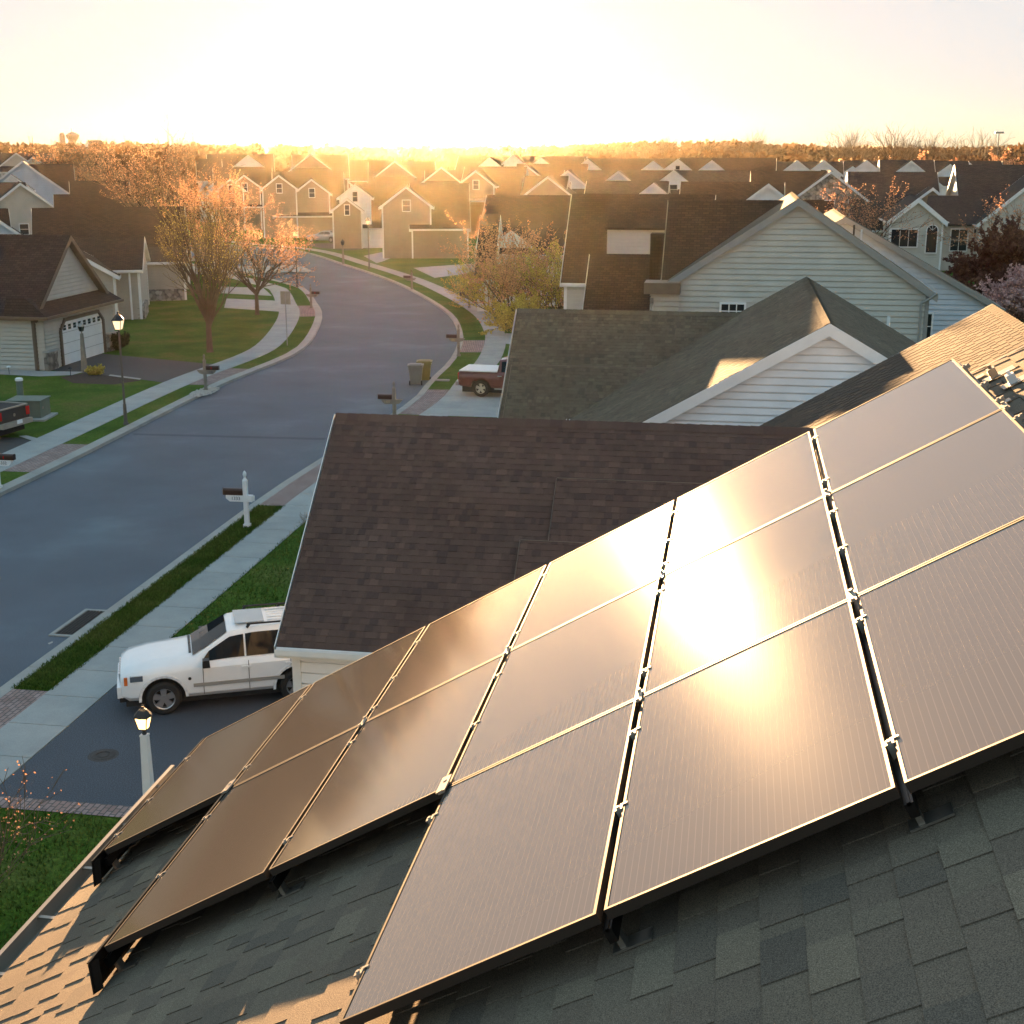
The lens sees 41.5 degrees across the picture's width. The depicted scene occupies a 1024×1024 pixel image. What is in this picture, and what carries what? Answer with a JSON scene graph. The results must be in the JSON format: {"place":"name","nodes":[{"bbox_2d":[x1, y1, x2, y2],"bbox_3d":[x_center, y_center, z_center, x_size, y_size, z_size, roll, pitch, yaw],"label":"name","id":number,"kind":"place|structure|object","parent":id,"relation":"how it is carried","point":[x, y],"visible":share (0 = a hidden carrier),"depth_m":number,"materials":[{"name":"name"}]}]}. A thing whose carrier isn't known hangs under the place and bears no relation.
{"place":"outdoors","nodes":[
{"label":"outdoors","id":0,"kind":"place"},
{"bbox_2d":[53,354,211,381],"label":"driveway","id":1,"kind":"structure","parent":0,"point":[156,370],"depth_m":73.86,"materials":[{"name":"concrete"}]},
{"bbox_2d":[0,685,284,806],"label":"driveway","id":2,"kind":"structure","parent":0,"point":[177,735],"depth_m":26.98,"materials":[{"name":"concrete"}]},
{"bbox_2d":[117,602,292,713],"bbox_3d":[-6.149,3.096,29.497,4.770,1.782,2.240,-4,16,-14],"label":"suv","id":3,"kind":"object","parent":2,"relation":"on","point":[231,654],"visible":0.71,"depth_m":28.72,"materials":[{"name":"white paint"}]},
{"bbox_2d":[0,263,299,471],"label":"sidewalk","id":4,"kind":"structure","parent":0,"point":[275,337],"depth_m":66.54,"materials":[{"name":"concrete"}]},
{"bbox_2d":[0,504,306,949],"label":"grass","id":5,"kind":"structure","parent":0,"point":[196,565],"depth_m":33.85,"materials":[{"name":"plant"}]},
{"bbox_2d":[0,243,456,686],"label":"road","id":6,"kind":"structure","parent":0,"point":[107,526],"depth_m":51.64,"materials":[{"name":"asphalt"}]},
{"bbox_2d":[48,609,105,636],"bbox_3d":[-10.848,2.822,34.379,0.980,0.031,2.000,2,15,9],"label":"storm drain","id":7,"kind":"object","parent":6,"relation":"on","point":[77,622],"visible":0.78,"depth_m":34.37,"materials":[{"name":"metal"}]},
{"bbox_2d":[224,299,278,311],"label":"driveway","id":8,"kind":"structure","parent":0,"point":[265,305],"depth_m":102.96,"materials":[{"name":"concrete"}]},
{"bbox_2d":[0,240,505,784],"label":"sidewalk","id":9,"kind":"structure","parent":0,"point":[36,726],"depth_m":34.64,"materials":[{"name":"concrete"}]},
{"bbox_2d":[448,393,501,416],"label":"driveway","id":10,"kind":"structure","parent":0,"point":[487,405],"depth_m":62.22,"materials":[{"name":"concrete"}]},
{"bbox_2d":[456,356,507,396],"bbox_3d":[0.316,-6.549,65.065,5.900,1.875,2.060,4,15,13],"label":"pickup truck","id":11,"kind":"object","parent":10,"relation":"on","point":[480,380],"visible":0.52,"depth_m":64.66,"materials":[{"name":"red paint"}]},
{"bbox_2d":[0,220,1023,948],"bbox_3d":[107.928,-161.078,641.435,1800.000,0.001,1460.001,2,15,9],"label":"ground","id":12,"kind":"structure","parent":0,"point":[170,330],"depth_m":68.05,"materials":[{"name":"plant"}]},
{"bbox_2d":[0,401,32,435],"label":"pickup truck","id":13,"kind":"object","parent":12,"relation":"on","point":[14,417],"visible":1,"depth_m":55.68,"materials":[{"name":"brown paint"}]},
{"bbox_2d":[0,689,47,728],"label":"paver apron","id":14,"kind":"object","parent":12,"relation":"on","point":[14,703],"visible":1,"depth_m":29.18,"materials":[{"name":"brick"}]},
{"bbox_2d":[0,181,52,234],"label":"house","id":15,"kind":"structure","parent":12,"relation":"on","point":[19,200],"depth_m":150.48,"materials":[{"name":"beige"}]},
{"bbox_2d":[0,153,53,177],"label":"house","id":16,"kind":"structure","parent":12,"relation":"on","point":[9,161],"depth_m":230.72,"materials":[{"name":"grey"}]},
{"bbox_2d":[6,395,57,421],"bbox_3d":[-21.304,-4.556,59.830,1.800,0.945,1.700,0,15,1],"label":"transformer box","id":17,"kind":"object","parent":12,"relation":"on","point":[39,408],"visible":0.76,"depth_m":59.47,"materials":[{"name":"metal"}]},
{"bbox_2d":[0,160,74,203],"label":"house","id":18,"kind":"structure","parent":12,"relation":"on","point":[46,181],"depth_m":170.14,"materials":[{"name":"white"}]},
{"bbox_2d":[0,756,86,882],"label":"young tree","id":19,"kind":"object","parent":12,"relation":"on","point":[22,827],"visible":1,"depth_m":20.10,"materials":[{"name":"brown plant"}]},
{"bbox_2d":[4,444,86,471],"bbox_3d":[-17.972,-2.118,52.266,1.211,0.001,4.846,2,15,9],"label":"paver apron","id":20,"kind":"object","parent":12,"relation":"on","point":[45,458],"visible":1,"depth_m":52.05,"materials":[{"name":"brick"}]},
{"bbox_2d":[0,234,123,370],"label":"house","id":21,"kind":"structure","parent":12,"relation":"on","point":[54,292],"depth_m":73.86,"materials":[{"name":"beige"}]},
{"bbox_2d":[62,313,103,364],"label":"garage door","id":22,"kind":"structure","parent":21,"relation":"in","point":[93,332],"depth_m":76.35,"materials":[{"name":"white plastic"}]},
{"bbox_2d":[0,796,131,816],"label":"driveway border","id":23,"kind":"object","parent":12,"relation":"on","point":[90,808],"depth_m":24.56,"materials":[{"name":"brick"}]},
{"bbox_2d":[21,132,142,180],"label":"bare tree","id":24,"kind":"object","parent":12,"relation":"on","point":[70,158],"visible":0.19,"depth_m":220.80,"materials":[{"name":"orange plant"}]},
{"bbox_2d":[69,180,130,193],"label":"house","id":25,"kind":"structure","parent":12,"relation":"on","point":[83,187],"depth_m":162.44,"materials":[{"name":"beige"}]},
{"bbox_2d":[61,373,140,383],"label":"flower bed","id":26,"kind":"object","parent":12,"relation":"on","point":[84,378],"visible":1,"depth_m":69.76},
{"bbox_2d":[67,148,154,193],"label":"bare tree","id":27,"kind":"object","parent":12,"relation":"on","point":[92,171],"visible":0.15,"depth_m":206.10,"materials":[{"name":"orange plant"}]},
{"bbox_2d":[31,206,191,288],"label":"house","id":28,"kind":"structure","parent":12,"relation":"on","point":[105,221],"depth_m":114.73,"materials":[{"name":"beige"}]},
{"bbox_2d":[73,236,149,319],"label":"house","id":29,"kind":"structure","parent":12,"relation":"on","point":[119,265],"depth_m":94.09,"materials":[{"name":"beige"}]},
{"bbox_2d":[53,193,176,207],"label":"house","id":30,"kind":"structure","parent":12,"relation":"on","point":[76,200],"depth_m":137.48,"materials":[{"name":"beige"}]},
{"bbox_2d":[58,145,211,222],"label":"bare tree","id":31,"kind":"object","parent":12,"relation":"on","point":[119,150],"visible":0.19,"depth_m":217.13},
{"bbox_2d":[133,704,153,794],"bbox_3d":[-6.209,4.458,23.029,0.306,2.554,0.306,7,17,24],"label":"lamp post","id":32,"kind":"object","parent":12,"relation":"on","point":[142,717],"visible":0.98,"depth_m":22.85,"materials":[{"name":"white metal"}]},
{"bbox_2d":[73,112,245,212],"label":"bare tree","id":33,"kind":"object","parent":12,"relation":"on","point":[170,172],"visible":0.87,"depth_m":130.57,"materials":[{"name":"orange plant"}]},
{"bbox_2d":[0,260,321,495],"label":"kerb","id":34,"kind":"structure","parent":12,"relation":"on","point":[16,483],"depth_m":59.80,"materials":[{"name":"concrete"}]},
{"bbox_2d":[147,246,188,300],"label":"house","id":35,"kind":"structure","parent":12,"relation":"on","point":[158,282],"depth_m":105.45,"materials":[{"name":"beige"}]},
{"bbox_2d":[145,171,258,352],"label":"bare tree","id":36,"kind":"object","parent":12,"relation":"on","point":[207,307],"visible":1,"depth_m":77.46,"materials":[{"name":"brown plant"}]},
{"bbox_2d":[196,159,221,221],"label":"house","id":37,"kind":"structure","parent":12,"relation":"on","point":[201,163],"depth_m":216.44,"materials":[{"name":"brown"}]},
{"bbox_2d":[145,161,284,266],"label":"bare tree","id":38,"kind":"object","parent":12,"relation":"on","point":[237,212],"visible":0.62,"depth_m":119.84,"materials":[{"name":"orange plant"}]},
{"bbox_2d":[0,244,462,697],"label":"kerb","id":39,"kind":"structure","parent":12,"relation":"on","point":[5,688],"depth_m":41.40,"materials":[{"name":"concrete"}]},
{"bbox_2d":[222,470,254,527],"bbox_3d":[-8.598,-0.429,42.528,1.020,1.830,0.208,2,15,7],"label":"mailbox","id":40,"kind":"object","parent":12,"relation":"on","point":[238,495],"visible":1,"depth_m":42.42,"materials":[{"name":"paint"}]},
{"bbox_2d":[206,154,274,171],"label":"house","id":41,"kind":"structure","parent":12,"relation":"on","point":[257,160],"depth_m":236.56,"materials":[{"name":"beige"}]},
{"bbox_2d":[213,167,271,230],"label":"house","id":42,"kind":"structure","parent":12,"relation":"on","point":[259,176],"depth_m":195.19,"materials":[{"name":"beige"}]},
{"bbox_2d":[177,206,319,314],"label":"bare tree","id":43,"kind":"object","parent":12,"relation":"on","point":[259,267],"visible":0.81,"depth_m":95.77,"materials":[{"name":"orange plant"}]},
{"bbox_2d":[260,464,320,505],"bbox_3d":[-7.385,-1.107,48.519,0.904,0.001,7.086,3,15,11],"label":"paver apron","id":44,"kind":"object","parent":12,"relation":"on","point":[289,492],"visible":0.75,"depth_m":47.34,"materials":[{"name":"brick"}]},
{"bbox_2d":[259,171,344,237],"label":"house","id":45,"kind":"structure","parent":12,"relation":"on","point":[308,198],"depth_m":178.54,"materials":[{"name":"beige"}]},
{"bbox_2d":[288,153,352,190],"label":"house","id":46,"kind":"structure","parent":12,"relation":"on","point":[319,162],"depth_m":223.19,"materials":[{"name":"beige"}]},
{"bbox_2d":[329,182,409,248],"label":"house","id":47,"kind":"structure","parent":12,"relation":"on","point":[355,207],"depth_m":159.76,"materials":[{"name":"white"}]},
{"bbox_2d":[367,160,435,182],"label":"house","id":48,"kind":"structure","parent":12,"relation":"on","point":[394,171],"depth_m":201.32,"materials":[{"name":"beige"}]},
{"bbox_2d":[399,389,448,414],"bbox_3d":[-4.071,-5.220,63.762,1.192,0.001,6.604,2,15,9],"label":"paver apron","id":49,"kind":"object","parent":12,"relation":"on","point":[429,398],"visible":1,"depth_m":63.47,"materials":[{"name":"brick"}]},
{"bbox_2d":[378,183,470,258],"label":"house","id":50,"kind":"structure","parent":12,"relation":"on","point":[417,223],"depth_m":145.34,"materials":[{"name":"beige"}]},
{"bbox_2d":[421,166,463,182],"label":"house","id":51,"kind":"structure","parent":12,"relation":"on","point":[441,174],"depth_m":186.23,"materials":[{"name":"beige"}]},
{"bbox_2d":[440,252,527,311],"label":"flowering shrub","id":52,"kind":"object","parent":12,"relation":"on","point":[477,295],"visible":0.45,"depth_m":97.38,"materials":[{"name":"yellow plant"}]},
{"bbox_2d":[474,214,503,310],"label":"house","id":53,"kind":"structure","parent":12,"relation":"on","point":[491,218],"depth_m":98.87,"materials":[{"name":"white"}]},
{"bbox_2d":[460,166,528,236],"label":"house","id":54,"kind":"structure","parent":12,"relation":"on","point":[483,181],"depth_m":179.18,"materials":[{"name":"beige"}]},
{"bbox_2d":[438,203,565,310],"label":"flowering shrub","id":55,"kind":"object","parent":12,"relation":"on","point":[483,271],"visible":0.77,"depth_m":94.16,"materials":[{"name":"yellow plant"}]},
{"bbox_2d":[0,345,1023,1023],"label":"house","id":56,"kind":"structure","parent":12,"relation":"on","point":[882,915],"depth_m":4.26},
{"bbox_2d":[103,755,190,872],"bbox_3d":[-2.432,2.017,9.547,0.140,0.188,1.800,-28,9,15],"label":"mounting rail","id":57,"kind":"object","parent":56,"relation":"on","point":[110,859],"visible":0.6,"depth_m":8.76,"materials":[{"name":"metal"}]},
{"bbox_2d":[91,738,204,886],"bbox_3d":[-2.499,2.058,9.496,0.062,0.186,1.900,2,15,9],"label":"array skirt","id":58,"kind":"object","parent":57,"relation":"attached to","point":[100,869],"visible":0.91,"depth_m":8.75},
{"bbox_2d":[104,684,311,854],"bbox_3d":[-2.054,1.747,9.410,0.990,0.039,1.748,-28,9,15],"label":"solar panel","id":59,"kind":"object","parent":57,"relation":"on","point":[207,771],"visible":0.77,"depth_m":9.23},
{"bbox_2d":[103,695,305,974],"bbox_3d":[-1.704,1.784,8.437,0.140,0.195,3.560,-28,9,15],"label":"mounting rail","id":60,"kind":"object","parent":56,"relation":"on","point":[111,958],"visible":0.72,"depth_m":6.82,"materials":[{"name":"metal"}]},
{"bbox_2d":[86,793,225,994],"bbox_3d":[-1.906,2.051,7.546,0.075,0.179,1.900,2,15,9],"label":"array skirt","id":61,"kind":"object","parent":60,"relation":"attached to","point":[100,972],"visible":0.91,"depth_m":6.80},
{"bbox_2d":[104,726,361,952],"bbox_3d":[-1.466,1.744,7.463,0.990,0.038,1.748,-28,9,15],"label":"solar panel","id":62,"kind":"object","parent":60,"relation":"on","point":[234,844],"visible":0.89,"depth_m":7.26,"materials":[{"name":"glass"}]},
{"bbox_2d":[231,626,426,787],"bbox_3d":[-1.183,1.291,9.140,0.990,0.038,1.748,-28,9,15],"label":"solar panel","id":63,"kind":"object","parent":60,"relation":"on","point":[336,703],"visible":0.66,"depth_m":9.03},
{"bbox_2d":[268,640,419,899],"bbox_3d":[-0.834,1.328,8.167,0.140,0.195,3.560,-28,9,15],"label":"mounting rail","id":64,"kind":"object","parent":56,"relation":"on","point":[276,882],"visible":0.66,"depth_m":6.54,"materials":[{"name":"metal"}]},
{"bbox_2d":[269,655,506,875],"bbox_3d":[-0.595,1.288,7.192,0.990,0.039,1.748,-28,9,15],"label":"solar panel","id":65,"kind":"object","parent":64,"relation":"on","point":[398,761],"visible":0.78,"depth_m":6.99,"materials":[{"name":"glass"}]},
{"bbox_2d":[366,565,547,721],"bbox_3d":[-0.312,0.835,8.869,0.990,0.039,1.748,-28,9,15],"label":"solar panel","id":66,"kind":"object","parent":64,"relation":"on","point":[464,639],"visible":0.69,"depth_m":8.76,"materials":[{"name":"glass"}]},
{"bbox_2d":[353,573,546,979],"bbox_3d":[-0.104,1.098,7.058,0.140,0.195,5.320,-28,9,15],"label":"mounting rail","id":67,"kind":"object","parent":56,"relation":"on","point":[443,785],"visible":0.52,"depth_m":6.22,"materials":[{"name":"metal"}]},
{"bbox_2d":[339,700,639,1023],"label":"solar panel","id":68,"kind":"object","parent":67,"relation":"on","point":[513,860],"visible":0.97,"depth_m":5.00,"materials":[{"name":"glass"}]},
{"bbox_2d":[448,578,661,786],"bbox_3d":[0.276,0.832,6.922,0.990,0.038,1.748,-28,9,15],"label":"solar panel","id":69,"kind":"object","parent":67,"relation":"on","point":[580,670],"visible":0.85,"depth_m":6.77,"materials":[{"name":"glass"}]},
{"bbox_2d":[510,500,675,650],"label":"solar panel","id":70,"kind":"object","parent":67,"relation":"on","point":[607,568],"visible":0.88,"depth_m":8.48,"materials":[{"name":"glass"}]},
{"bbox_2d":[603,509,677,955],"bbox_3d":[0.766,0.642,6.788,0.140,0.195,5.320,-28,9,15],"label":"mounting rail","id":71,"kind":"object","parent":56,"relation":"on","point":[614,933],"visible":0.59,"depth_m":4.33,"materials":[{"name":"metal"}]},
{"bbox_2d":[664,432,827,574],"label":"solar panel","id":72,"kind":"object","parent":71,"relation":"on","point":[754,494],"visible":0.81,"depth_m":8.21,"materials":[{"name":"glass"}]},
{"bbox_2d":[643,497,852,695],"bbox_3d":[1.147,0.376,6.652,0.990,0.038,1.748,-28,9,15],"label":"solar panel","id":73,"kind":"object","parent":71,"relation":"on","point":[763,582],"visible":0.81,"depth_m":6.50,"materials":[{"name":"glass"}]},
{"bbox_2d":[604,600,900,919],"bbox_3d":[0.863,0.828,4.975,0.990,0.038,1.748,-28,9,15],"label":"solar panel","id":74,"kind":"object","parent":71,"relation":"on","point":[774,742],"visible":1,"depth_m":4.71,"materials":[{"name":"glass"}]},
{"bbox_2d":[811,436,954,832],"bbox_3d":[1.637,0.186,6.518,0.140,0.195,5.320,-28,9,15],"label":"mounting rail","id":75,"kind":"object","parent":56,"relation":"on","point":[918,820],"visible":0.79,"depth_m":4.47,"materials":[{"name":"metal"}]},
{"bbox_2d":[813,358,1002,492],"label":"solar panel","id":76,"kind":"object","parent":75,"relation":"on","point":[941,401],"visible":0.79,"depth_m":7.93,"materials":[{"name":"glass"}]},
{"bbox_2d":[830,409,1023,595],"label":"solar panel","id":77,"kind":"object","parent":75,"relation":"on","point":[937,499],"visible":0.85,"depth_m":6.30,"materials":[{"name":"glass"}]},
{"bbox_2d":[857,518,1023,792],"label":"solar panel","id":78,"kind":"object","parent":75,"relation":"on","point":[945,635],"visible":1,"depth_m":4.66,"materials":[{"name":"glass"}]},
{"bbox_2d":[0,138,1023,171],"bbox_3d":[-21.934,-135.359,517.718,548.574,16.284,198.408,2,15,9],"label":"woods","id":79,"kind":"object","parent":12,"relation":"on","point":[424,151],"visible":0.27,"depth_m":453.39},
{"bbox_2d":[476,291,547,334],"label":"flowering shrub","id":80,"kind":"object","parent":12,"relation":"on","point":[507,312],"visible":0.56,"depth_m":86.38,"materials":[{"name":"yellow plant"}]},
{"bbox_2d":[472,230,563,322],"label":"flowering shrub","id":81,"kind":"object","parent":12,"relation":"on","point":[517,288],"visible":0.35,"depth_m":92.91,"materials":[{"name":"yellow plant"}]},
{"bbox_2d":[455,154,586,169],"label":"house","id":82,"kind":"structure","parent":12,"relation":"on","point":[513,160],"depth_m":228.70,"materials":[{"name":"beige"}]},
{"bbox_2d":[475,195,570,306],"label":"house","id":83,"kind":"structure","parent":12,"relation":"on","point":[536,211],"depth_m":102.98,"materials":[{"name":"brown"}]},
{"bbox_2d":[506,234,565,308],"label":"flowering shrub","id":84,"kind":"object","parent":12,"relation":"on","point":[556,293],"visible":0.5,"depth_m":90.99,"materials":[{"name":"yellow plant"}]},
{"bbox_2d":[520,175,576,194],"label":"house","id":85,"kind":"structure","parent":12,"relation":"on","point":[547,185],"depth_m":158.93,"materials":[{"name":"beige"}]},
{"bbox_2d":[516,164,588,175],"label":"house","id":86,"kind":"structure","parent":12,"relation":"on","point":[545,169],"depth_m":199.24,"materials":[{"name":"beige"}]},
{"bbox_2d":[584,181,670,193],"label":"house","id":87,"kind":"structure","parent":12,"relation":"on","point":[627,187],"depth_m":137.09,"materials":[{"name":"brown"}]},
{"bbox_2d":[581,158,676,169],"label":"house","id":88,"kind":"structure","parent":12,"relation":"on","point":[623,164],"depth_m":216.44,"materials":[{"name":"brown"}]},
{"bbox_2d":[560,193,715,310],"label":"house","id":89,"kind":"structure","parent":12,"relation":"on","point":[613,252],"depth_m":75.90,"materials":[{"name":"beige"}]},
{"bbox_2d":[274,304,1023,692],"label":"house","id":90,"kind":"structure","parent":12,"relation":"on","point":[414,524],"depth_m":26.43,"materials":[{"name":"brown"}]},
{"bbox_2d":[561,169,753,193],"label":"house","id":91,"kind":"structure","parent":12,"relation":"on","point":[580,178],"depth_m":170.75,"materials":[{"name":"brown"}]},
{"bbox_2d":[498,276,916,425],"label":"house","id":92,"kind":"structure","parent":12,"relation":"on","point":[791,346],"depth_m":42.34,"materials":[{"name":"beige"}]},
{"bbox_2d":[664,158,776,170],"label":"house","id":93,"kind":"structure","parent":12,"relation":"on","point":[761,164],"depth_m":204.23,"materials":[{"name":"white"}]},
{"bbox_2d":[679,181,784,199],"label":"house","id":94,"kind":"structure","parent":12,"relation":"on","point":[747,190],"depth_m":112.52,"materials":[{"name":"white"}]},
{"bbox_2d":[644,192,937,342],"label":"house","id":95,"kind":"structure","parent":12,"relation":"on","point":[738,256],"depth_m":59.90,"materials":[{"name":"grey"}]},
{"bbox_2d":[750,170,869,213],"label":"house","id":96,"kind":"structure","parent":12,"relation":"on","point":[806,186],"depth_m":139.23,"materials":[{"name":"beige"}]},
{"bbox_2d":[776,160,843,179],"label":"house","id":97,"kind":"structure","parent":12,"relation":"on","point":[837,168],"depth_m":192.14,"materials":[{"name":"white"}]},
{"bbox_2d":[817,123,874,161],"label":"skyline tree","id":98,"kind":"object","parent":12,"relation":"on","point":[849,146],"visible":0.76,"depth_m":310.30,"materials":[{"name":"grey plant"}]},
{"bbox_2d":[815,177,933,249],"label":"bare tree","id":99,"kind":"object","parent":12,"relation":"on","point":[869,219],"visible":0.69,"depth_m":111.64,"materials":[{"name":"brown plant"}]},
{"bbox_2d":[845,172,939,235],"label":"house","id":100,"kind":"structure","parent":12,"relation":"on","point":[918,182],"depth_m":139.48,"materials":[{"name":"beige"}]},
{"bbox_2d":[867,125,934,159],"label":"skyline tree","id":101,"kind":"object","parent":12,"relation":"on","point":[896,143],"visible":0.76,"depth_m":307.89,"materials":[{"name":"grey plant"}]},
{"bbox_2d":[877,160,944,193],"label":"house","id":102,"kind":"structure","parent":12,"relation":"on","point":[906,165],"depth_m":182.68,"materials":[{"name":"white"}]},
{"bbox_2d":[824,208,1005,337],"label":"house","id":103,"kind":"structure","parent":12,"relation":"on","point":[957,301],"depth_m":70.40,"materials":[{"name":"white"}]},
{"bbox_2d":[879,164,1023,270],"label":"house","id":104,"kind":"structure","parent":12,"relation":"on","point":[970,188],"depth_m":130.53,"materials":[{"name":"grey"}]},
{"bbox_2d":[924,185,1023,248],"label":"bare tree","id":105,"kind":"object","parent":12,"relation":"on","point":[991,221],"visible":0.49,"depth_m":105.73,"materials":[{"name":"brown plant"}]},
{"bbox_2d":[941,214,1023,296],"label":"purple leaf tree","id":106,"kind":"object","parent":12,"relation":"on","point":[998,253],"visible":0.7,"depth_m":97.67,"materials":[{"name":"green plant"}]},
{"bbox_2d":[974,263,1023,321],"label":"blossom tree","id":107,"kind":"object","parent":12,"relation":"on","point":[1008,295],"visible":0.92,"depth_m":78.99,"materials":[{"name":"pink plant"}]},
{"bbox_2d":[0,0,1023,150],"label":"sky","id":108,"kind":"structure","parent":0,"point":[350,73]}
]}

